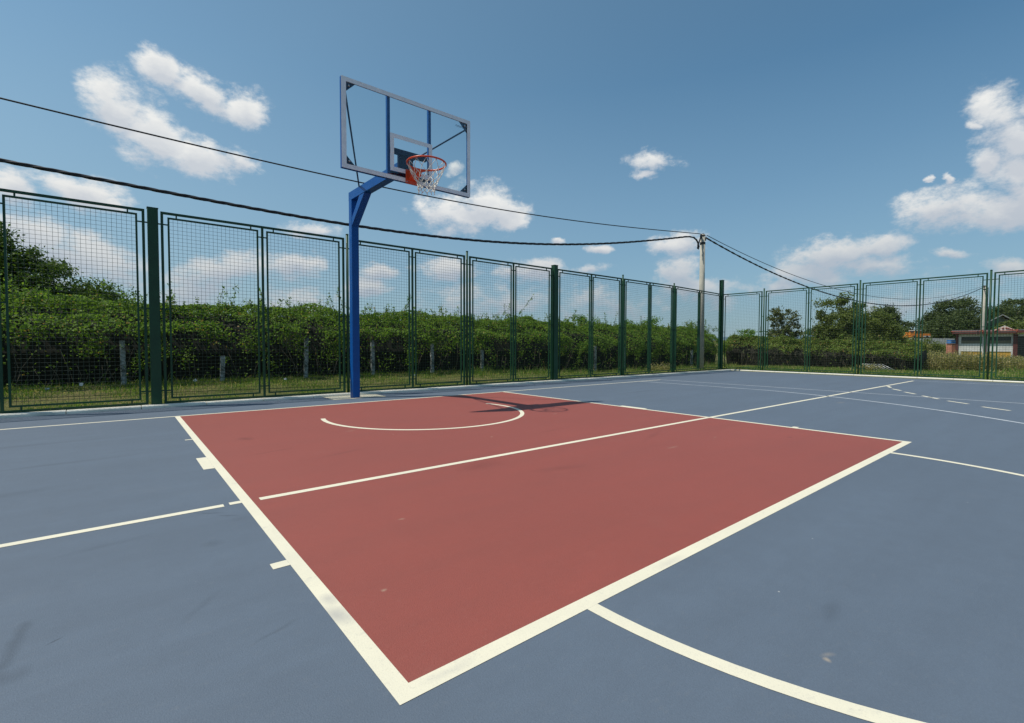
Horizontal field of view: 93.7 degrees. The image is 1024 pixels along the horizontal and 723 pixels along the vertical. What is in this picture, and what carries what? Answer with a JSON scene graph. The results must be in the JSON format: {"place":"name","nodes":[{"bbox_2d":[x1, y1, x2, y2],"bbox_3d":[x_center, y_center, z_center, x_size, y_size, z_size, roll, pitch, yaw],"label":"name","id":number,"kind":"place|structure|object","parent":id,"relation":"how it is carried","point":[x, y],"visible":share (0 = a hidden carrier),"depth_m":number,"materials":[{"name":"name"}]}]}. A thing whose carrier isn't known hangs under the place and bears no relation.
{"place":"outdoors","nodes":[
{"label":"outdoors","id":0,"kind":"place"},
{"bbox_2d":[0,0,1023,336],"label":"sky","id":1,"kind":"structure","parent":0,"point":[824,142],"materials":[{"name":"blue"}]},
{"bbox_2d":[4,341,1023,411],"bbox_3d":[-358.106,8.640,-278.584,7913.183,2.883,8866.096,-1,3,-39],"label":"ground","id":2,"kind":"structure","parent":0,"point":[73,396],"depth_m":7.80,"materials":[{"name":"green plant"}]},
{"bbox_2d":[0,221,141,307],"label":"tree","id":3,"kind":"object","parent":2,"relation":"on","point":[47,275],"visible":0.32,"depth_m":13.12,"materials":[{"name":"green plant"}]},
{"bbox_2d":[120,341,126,384],"bbox_3d":[-6.193,0.070,7.643,0.084,0.807,0.070,-1,3,-39],"label":"concrete post","id":4,"kind":"object","parent":2,"relation":"on","point":[123,364],"visible":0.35,"depth_m":7.61,"materials":[{"name":"grey concrete"}]},
{"bbox_2d":[220,357,224,380],"bbox_3d":[-5.137,0.169,8.514,0.089,0.539,0.070,-1,3,-39],"label":"concrete post","id":5,"kind":"object","parent":2,"relation":"on","point":[222,366],"visible":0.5,"depth_m":8.48,"materials":[{"name":"grey concrete"}]},
{"bbox_2d":[304,338,308,376],"bbox_3d":[-4.039,-0.023,9.409,0.090,0.890,0.070,-1,3,-39],"label":"concrete post","id":6,"kind":"object","parent":2,"relation":"on","point":[306,340],"visible":0.46,"depth_m":9.37,"materials":[{"name":"grey concrete"}]},
{"bbox_2d":[0,188,723,413],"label":"fence","id":7,"kind":"object","parent":2,"relation":"on","point":[154,308],"visible":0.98,"depth_m":7.78,"materials":[{"name":"green metal"}]},
{"bbox_2d":[0,267,726,387],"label":"hedge","id":8,"kind":"object","parent":2,"relation":"on","point":[111,324],"visible":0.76,"depth_m":9.28,"materials":[{"name":"green plant"}]},
{"bbox_2d":[370,340,374,374],"bbox_3d":[-2.984,-0.029,10.274,0.081,0.850,0.070,-1,3,-39],"label":"concrete post","id":9,"kind":"object","parent":2,"relation":"on","point":[372,352],"visible":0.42,"depth_m":10.24,"materials":[{"name":"grey concrete"}]},
{"bbox_2d":[430,344,433,371],"bbox_3d":[-1.866,-0.029,11.193,0.088,0.787,0.070,-1,3,-39],"label":"concrete post","id":10,"kind":"object","parent":2,"relation":"on","point":[431,349],"visible":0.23,"depth_m":11.16,"materials":[{"name":"grey concrete"}]},
{"bbox_2d":[480,350,483,370],"bbox_3d":[-0.757,0.028,12.105,0.080,0.637,0.070,-1,3,-39],"label":"concrete post","id":11,"kind":"object","parent":2,"relation":"on","point":[481,356],"visible":0.65,"depth_m":12.07,"materials":[{"name":"grey concrete"}]},
{"bbox_2d":[0,371,1023,722],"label":"court","id":12,"kind":"object","parent":2,"relation":"on","point":[892,583],"visible":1,"depth_m":1.61,"materials":[{"name":"blue paint"}]},
{"bbox_2d":[0,380,651,429],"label":"baseline","id":13,"kind":"object","parent":12,"relation":"on","point":[281,408],"visible":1,"depth_m":6.17,"materials":[{"name":"beige paint"}]},
{"bbox_2d":[325,394,382,399],"bbox_3d":[-2.545,0.569,7.771,0.850,0.001,0.492,-1,3,-39],"label":"concrete base","id":14,"kind":"object","parent":12,"relation":"on","point":[349,397],"visible":0.8,"depth_m":7.79,"materials":[{"name":"beige concrete"}]},
{"bbox_2d":[340,75,469,397],"bbox_3d":[-1.819,-1.355,6.432,2.371,3.950,1.648,1,2,26],"label":"basketball hoop","id":15,"kind":"object","parent":14,"relation":"on","point":[403,170],"visible":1,"depth_m":6.33,"materials":[{"name":"blue metal"}]},
{"bbox_2d":[0,381,910,546],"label":"long cross line","id":16,"kind":"object","parent":12,"relation":"on","point":[160,516],"visible":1,"depth_m":2.92,"materials":[{"name":"beige paint"}]},
{"bbox_2d":[187,406,797,568],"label":"lane marks","id":17,"kind":"object","parent":12,"relation":"on","point":[204,463],"visible":1,"depth_m":3.29,"materials":[{"name":"beige paint"}]},
{"bbox_2d":[0,369,1023,417],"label":"kerb","id":18,"kind":"structure","parent":12,"relation":"on","point":[38,413],"depth_m":7.78,"materials":[{"name":"concrete"}]},
{"bbox_2d":[723,270,1023,380],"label":"fence","id":19,"kind":"object","parent":18,"relation":"on","point":[762,296],"visible":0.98,"depth_m":13.23,"materials":[{"name":"green metal"}]},
{"bbox_2d":[180,392,900,682],"bbox_3d":[-0.214,0.676,4.925,4.840,0.001,5.760,-1,3,-39],"label":"painted key","id":20,"kind":"object","parent":12,"relation":"on","point":[419,574],"visible":1,"depth_m":2.75,"materials":[{"name":"red paint"}]},
{"bbox_2d":[321,403,523,429],"bbox_3d":[-0.780,0.650,5.614,2.439,0.001,1.536,-1,3,-39],"label":"court line marking","id":21,"kind":"object","parent":20,"relation":"on","point":[519,416],"visible":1,"depth_m":5.03,"materials":[{"name":"beige paint"}]},
{"bbox_2d":[175,392,910,704],"bbox_3d":[-0.198,0.676,4.905,4.900,0.001,5.770,-1,3,-39],"label":"key outline","id":22,"kind":"object","parent":12,"relation":"on","point":[400,688],"visible":1,"depth_m":1.61,"materials":[{"name":"beige paint"}]},
{"bbox_2d":[588,452,1023,722],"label":"free throw arc","id":23,"kind":"object","parent":12,"relation":"on","point":[831,702],"visible":1,"depth_m":1.23,"materials":[{"name":"beige paint"}]},
{"bbox_2d":[643,381,1023,423],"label":"three point line","id":24,"kind":"object","parent":12,"relation":"on","point":[880,402],"visible":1,"depth_m":6.83,"materials":[{"name":"white paint"}]},
{"bbox_2d":[672,380,1023,403],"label":"sideline","id":25,"kind":"object","parent":12,"relation":"on","point":[857,392],"visible":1,"depth_m":8.55,"materials":[{"name":"white paint"}]},
{"bbox_2d":[887,386,1010,410],"bbox_3d":[7.019,0.625,6.998,0.817,0.001,6.534,0,2,10],"label":"dashed line","id":26,"kind":"object","parent":12,"relation":"on","point":[950,401],"visible":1,"depth_m":7.34,"materials":[{"name":"beige paint"}]},
{"bbox_2d":[565,314,599,325],"bbox_3d":[2.735,-0.629,20.047,3.710,2.800,2.148,-1,3,-39],"label":"shrub","id":27,"kind":"object","parent":2,"relation":"on","point":[581,319],"visible":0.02,"depth_m":20.34,"materials":[{"name":"green plant"}]},
{"bbox_2d":[594,346,596,370],"bbox_3d":[2.552,-0.030,14.742,0.076,0.921,0.070,-1,3,-39],"label":"concrete post","id":28,"kind":"object","parent":2,"relation":"on","point":[595,355],"visible":0.65,"depth_m":14.71,"materials":[{"name":"grey concrete"}]},
{"bbox_2d":[639,315,663,331],"bbox_3d":[6.382,-0.729,22.317,3.305,2.866,2.010,-1,3,-39],"label":"shrub","id":29,"kind":"object","parent":2,"relation":"on","point":[652,322],"visible":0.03,"depth_m":22.19,"materials":[{"name":"green plant"}]},
{"bbox_2d":[641,361,669,370],"bbox_3d":[4.728,0.170,15.528,1.086,0.363,0.755,1,2,21],"label":"weed clump","id":30,"kind":"object","parent":2,"relation":"on","point":[659,366],"visible":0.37,"depth_m":15.48,"materials":[{"name":"green plant"}]},
{"bbox_2d":[690,350,692,365],"bbox_3d":[6.828,-0.051,18.252,0.086,0.776,0.070,-1,3,-39],"label":"concrete post","id":31,"kind":"object","parent":2,"relation":"on","point":[691,356],"visible":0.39,"depth_m":18.22,"materials":[{"name":"grey concrete"}]},
{"bbox_2d":[699,233,706,367],"bbox_3d":[6.505,-1.872,16.407,0.374,4.950,0.209,0,2,-17],"label":"utility pole","id":32,"kind":"object","parent":2,"relation":"on","point":[702,266],"visible":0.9,"depth_m":16.31,"materials":[{"name":"concrete"}]},
{"bbox_2d":[0,97,699,233],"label":"cable","id":33,"kind":"object","parent":32,"relation":"attached to","point":[295,167],"visible":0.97,"depth_m":8.58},
{"bbox_2d":[0,158,701,249],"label":"cable","id":34,"kind":"object","parent":32,"relation":"attached to","point":[192,196],"visible":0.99,"depth_m":8.66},
{"bbox_2d":[706,238,983,305],"bbox_3d":[22.990,-4.505,28.198,40.374,2.766,0.065,-1,2,-36],"label":"cable","id":35,"kind":"object","parent":32,"relation":"hanging from","point":[813,288],"visible":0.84,"depth_m":20.48,"materials":[{"name":"black rubber"}]},
{"bbox_2d":[723,329,759,358],"bbox_3d":[13.388,-0.669,27.471,3.683,2.435,2.334,-1,3,-39],"label":"shrub","id":36,"kind":"object","parent":2,"relation":"on","point":[750,334],"visible":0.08,"depth_m":27.27,"materials":[{"name":"green plant"}]},
{"bbox_2d":[762,305,804,337],"bbox_3d":[20.314,-1.815,36.011,2.665,4.882,2.457,-1,2,-22],"label":"tree","id":37,"kind":"object","parent":2,"relation":"on","point":[783,325],"visible":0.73,"depth_m":35.68,"materials":[{"name":"green plant"}]},
{"bbox_2d":[723,326,927,370],"bbox_3d":[11.562,-0.588,18.506,1.779,1.708,6.704,-1,3,-39],"label":"hedge","id":38,"kind":"object","parent":2,"relation":"on","point":[824,355],"visible":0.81,"depth_m":18.05,"materials":[{"name":"green plant"}]},
{"bbox_2d":[798,291,887,340],"bbox_3d":[21.862,-2.026,32.012,5.551,5.628,4.823,-1,3,-39],"label":"tree","id":39,"kind":"object","parent":2,"relation":"on","point":[841,328],"visible":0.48,"depth_m":31.50,"materials":[{"name":"green plant"}]},
{"bbox_2d":[853,363,882,370],"bbox_3d":[12.040,0.182,16.147,1.032,0.335,0.784,0,2,-15],"label":"weed clump","id":40,"kind":"object","parent":2,"relation":"on","point":[868,368],"visible":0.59,"depth_m":16.06,"materials":[{"name":"green plant"}]},
{"bbox_2d":[866,364,890,370],"bbox_3d":[12.293,0.200,16.041,0.890,0.232,0.387,0,2,0],"label":"leaning rack","id":41,"kind":"object","parent":2,"relation":"on","point":[880,365],"visible":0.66,"depth_m":16.08,"materials":[{"name":"grey metal"}]},
{"bbox_2d":[836,308,926,343],"bbox_3d":[25.210,-1.460,33.363,5.235,4.485,5.569,-1,3,-39],"label":"tree","id":42,"kind":"object","parent":2,"relation":"on","point":[883,324],"visible":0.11,"depth_m":32.58,"materials":[{"name":"green plant"}]},
{"bbox_2d":[869,303,912,338],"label":"tree","id":43,"kind":"object","parent":2,"relation":"on","point":[898,318],"visible":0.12,"depth_m":49.29,"materials":[{"name":"green plant"}]},
{"bbox_2d":[908,321,923,331],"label":"tree","id":44,"kind":"object","parent":2,"relation":"on","point":[911,324],"visible":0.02,"depth_m":84.34,"materials":[{"name":"green plant"}]},
{"bbox_2d":[905,330,930,337],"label":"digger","id":45,"kind":"object","parent":2,"relation":"on","point":[911,333],"visible":0.48,"depth_m":75.00,"materials":[{"name":"orange paint"}]},
{"bbox_2d":[916,337,947,354],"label":"shrub","id":46,"kind":"object","parent":2,"relation":"on","point":[933,348],"visible":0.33,"depth_m":45.13,"materials":[{"name":"green plant"}]},
{"bbox_2d":[911,338,954,343],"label":"wall","id":47,"kind":"structure","parent":2,"relation":"on","point":[943,340],"depth_m":61.94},
{"bbox_2d":[917,313,972,339],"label":"tree","id":48,"kind":"object","parent":2,"relation":"on","point":[948,329],"visible":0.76,"depth_m":79.50,"materials":[{"name":"green plant"}]},
{"bbox_2d":[913,297,980,329],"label":"tree","id":49,"kind":"object","parent":2,"relation":"on","point":[930,316],"visible":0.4,"depth_m":84.02,"materials":[{"name":"green plant"}]},
{"bbox_2d":[946,344,954,355],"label":"brick stack","id":50,"kind":"object","parent":2,"relation":"on","point":[951,347],"visible":0.35,"depth_m":40.07,"materials":[{"name":"brick"}]},
{"bbox_2d":[924,350,1012,371],"bbox_3d":[15.094,-0.052,16.779,3.465,0.782,3.516,-1,3,-39],"label":"weed clump","id":51,"kind":"object","parent":2,"relation":"on","point":[931,363],"visible":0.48,"depth_m":15.70,"materials":[{"name":"green plant"}]},
{"bbox_2d":[949,295,995,329],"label":"tree","id":52,"kind":"object","parent":2,"relation":"on","point":[969,302],"visible":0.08,"depth_m":86.14,"materials":[{"name":"green plant"}]},
{"bbox_2d":[980,285,985,329],"bbox_3d":[39.375,-3.029,40.117,0.337,6.630,0.337,1,2,13],"label":"utility pole","id":53,"kind":"object","parent":2,"relation":"on","point":[983,313],"visible":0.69,"depth_m":39.96,"materials":[{"name":"concrete"}]},
{"bbox_2d":[707,235,976,298],"bbox_3d":[22.991,-4.748,28.190,40.368,2.450,0.021,-1,2,-36],"label":"cable","id":54,"kind":"object","parent":53,"relation":"attached to","point":[806,279],"visible":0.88,"depth_m":20.17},
{"bbox_2d":[986,287,988,329],"bbox_3d":[39.579,-4.384,39.970,0.097,3.550,0.097,-1,3,-39],"label":"cable","id":55,"kind":"object","parent":53,"relation":"attached to","point":[987,308],"visible":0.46,"depth_m":39.92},
{"bbox_2d":[951,325,1023,358],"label":"shed","id":56,"kind":"structure","parent":2,"relation":"on","point":[1005,340],"depth_m":36.55,"materials":[{"name":"white paint"}]},
{"bbox_2d":[961,337,981,340],"bbox_3d":[35.891,-1.782,37.450,1.178,0.300,0.040,2,3,43],"label":"window","id":57,"kind":"structure","parent":56,"relation":"in","point":[963,338],"depth_m":37.45,"materials":[{"name":"black glass"}]},
{"bbox_2d":[990,336,1010,340],"bbox_3d":[37.032,-1.743,36.396,1.179,0.300,0.040,2,3,43],"label":"window","id":58,"kind":"structure","parent":56,"relation":"in","point":[1007,337],"depth_m":36.33,"materials":[{"name":"black glass"}]},
{"bbox_2d":[973,300,1023,329],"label":"tree","id":59,"kind":"object","parent":2,"relation":"on","point":[1006,311],"visible":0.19,"depth_m":84.11,"materials":[{"name":"green plant"}]},
{"bbox_2d":[987,314,1018,329],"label":"house","id":60,"kind":"structure","parent":2,"relation":"on","point":[1002,318],"depth_m":51.88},
{"bbox_2d":[991,298,1023,312],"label":"tree","id":61,"kind":"object","parent":2,"relation":"on","point":[1013,302],"visible":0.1,"depth_m":87.31,"materials":[{"name":"green plant"}]},
{"bbox_2d":[994,317,1023,333],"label":"shrub","id":62,"kind":"object","parent":2,"relation":"on","point":[1014,325],"visible":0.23,"depth_m":49.95,"materials":[{"name":"green plant"}]},
{"bbox_2d":[997,354,1023,370],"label":"weed clump","id":63,"kind":"object","parent":2,"relation":"on","point":[1019,363],"visible":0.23,"depth_m":16.47,"materials":[{"name":"green plant"}]}
]}

